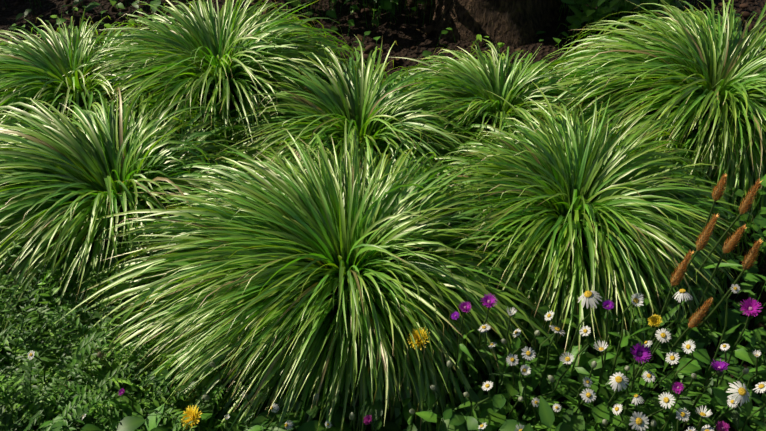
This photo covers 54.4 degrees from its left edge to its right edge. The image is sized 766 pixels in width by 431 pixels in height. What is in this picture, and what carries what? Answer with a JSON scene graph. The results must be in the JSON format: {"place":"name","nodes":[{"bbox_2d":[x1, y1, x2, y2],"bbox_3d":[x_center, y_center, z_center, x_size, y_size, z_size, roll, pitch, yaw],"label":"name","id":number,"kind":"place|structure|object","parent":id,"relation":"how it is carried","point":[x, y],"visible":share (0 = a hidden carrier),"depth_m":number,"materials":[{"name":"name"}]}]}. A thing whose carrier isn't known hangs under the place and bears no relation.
{"place":"outdoors","nodes":[
{"label":"outdoors","id":0,"kind":"place"},
{"bbox_2d":[0,0,765,430],"bbox_3d":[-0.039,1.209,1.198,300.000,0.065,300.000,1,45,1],"label":"ground","id":1,"kind":"structure","parent":0,"point":[402,34],"depth_m":3.21,"materials":[{"name":"soil"}]},
{"bbox_2d":[0,280,126,405],"bbox_3d":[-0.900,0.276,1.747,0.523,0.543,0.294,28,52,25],"label":"tall weed plants","id":2,"kind":"object","parent":1,"relation":"on","point":[100,354],"visible":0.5,"depth_m":1.76,"materials":[{"name":"green plant"}]},
{"bbox_2d":[0,9,182,124],"bbox_3d":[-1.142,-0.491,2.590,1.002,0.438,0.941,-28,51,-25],"label":"tussock grass","id":3,"kind":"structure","parent":1,"relation":"on","point":[39,71],"depth_m":2.53,"materials":[{"name":"green plant"}]},
{"bbox_2d":[0,87,269,341],"bbox_3d":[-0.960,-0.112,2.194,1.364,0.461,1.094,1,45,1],"label":"tussock grass","id":4,"kind":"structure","parent":1,"relation":"on","point":[62,180],"depth_m":2.08,"materials":[{"name":"green plant"}]},
{"bbox_2d":[0,222,276,430],"bbox_3d":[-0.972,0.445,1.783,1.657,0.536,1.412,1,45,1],"label":"ferny weed plants","id":5,"kind":"object","parent":1,"relation":"on","point":[63,358],"visible":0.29,"depth_m":1.79,"materials":[{"name":"green plant"}]},
{"bbox_2d":[62,0,374,168],"bbox_3d":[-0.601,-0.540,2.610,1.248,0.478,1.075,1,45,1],"label":"tussock grass","id":6,"kind":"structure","parent":1,"relation":"on","point":[207,62],"depth_m":2.50,"materials":[{"name":"green plant"}]},
{"bbox_2d":[49,111,565,430],"bbox_3d":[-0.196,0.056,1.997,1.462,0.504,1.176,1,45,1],"label":"tussock grass","id":7,"kind":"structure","parent":1,"relation":"on","point":[257,269],"depth_m":1.81,"materials":[{"name":"green plant"}]},
{"bbox_2d":[206,37,504,189],"bbox_3d":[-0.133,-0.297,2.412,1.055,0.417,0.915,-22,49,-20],"label":"tussock grass","id":8,"kind":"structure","parent":1,"relation":"on","point":[382,116],"depth_m":2.36,"materials":[{"name":"green plant"}]},
{"bbox_2d":[4,0,758,97],"bbox_3d":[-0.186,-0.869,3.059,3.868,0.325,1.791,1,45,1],"label":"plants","id":9,"kind":"object","parent":1,"relation":"on","point":[589,13],"visible":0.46,"depth_m":3.13,"materials":[{"name":"green plant"}]},
{"bbox_2d":[0,174,765,430],"bbox_3d":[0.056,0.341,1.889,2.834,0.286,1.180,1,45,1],"label":"ground cover plants","id":10,"kind":"object","parent":1,"relation":"on","point":[493,413],"visible":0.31,"depth_m":1.79,"materials":[{"name":"green plant"}]},
{"bbox_2d":[27,284,765,430],"bbox_3d":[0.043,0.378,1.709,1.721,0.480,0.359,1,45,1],"label":"daisy flowers","id":11,"kind":"object","parent":1,"relation":"on","point":[638,419],"visible":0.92,"depth_m":1.67,"materials":[{"name":"white plant"}]},
{"bbox_2d":[181,314,663,428],"bbox_3d":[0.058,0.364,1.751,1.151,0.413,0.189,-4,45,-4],"label":"yellow flowers","id":12,"kind":"object","parent":1,"relation":"on","point":[655,320],"visible":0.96,"depth_m":1.69,"materials":[{"name":"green plant"}]},
{"bbox_2d":[103,293,760,430],"bbox_3d":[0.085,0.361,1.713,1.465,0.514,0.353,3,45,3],"label":"purple flowers","id":13,"kind":"object","parent":1,"relation":"on","point":[748,307],"visible":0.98,"depth_m":1.66,"materials":[{"name":"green plant"}]},
{"bbox_2d":[202,330,748,430],"bbox_3d":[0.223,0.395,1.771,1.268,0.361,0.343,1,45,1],"label":"flower buds","id":14,"kind":"object","parent":1,"relation":"on","point":[623,397],"visible":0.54,"depth_m":1.70,"materials":[{"name":"green plant"}]},
{"bbox_2d":[380,39,591,160],"bbox_3d":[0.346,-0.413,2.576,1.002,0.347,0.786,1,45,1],"label":"tussock grass","id":15,"kind":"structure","parent":1,"relation":"on","point":[478,75],"depth_m":2.51,"materials":[{"name":"green plant"}]},
{"bbox_2d":[425,0,566,46],"bbox_3d":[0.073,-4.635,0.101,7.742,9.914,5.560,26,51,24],"label":"tree","id":16,"kind":"object","parent":1,"relation":"on","point":[515,23],"visible":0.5,"depth_m":3.11,"materials":[{"name":"brown plant"}]},
{"bbox_2d":[408,82,765,372],"bbox_3d":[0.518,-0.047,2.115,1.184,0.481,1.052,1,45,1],"label":"tussock grass","id":17,"kind":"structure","parent":1,"relation":"on","point":[575,181],"depth_m":2.00,"materials":[{"name":"green plant"}]},
{"bbox_2d":[517,0,765,237],"bbox_3d":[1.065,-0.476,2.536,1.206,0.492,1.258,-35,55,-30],"label":"tussock grass","id":18,"kind":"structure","parent":1,"relation":"on","point":[701,77],"depth_m":2.41,"materials":[{"name":"green plant"}]},
{"bbox_2d":[629,173,762,379],"bbox_3d":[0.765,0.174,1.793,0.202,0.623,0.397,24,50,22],"label":"orange flower spikes","id":19,"kind":"object","parent":1,"relation":"on","point":[697,316],"visible":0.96,"depth_m":1.71,"materials":[{"name":"brown plant"}]}
]}

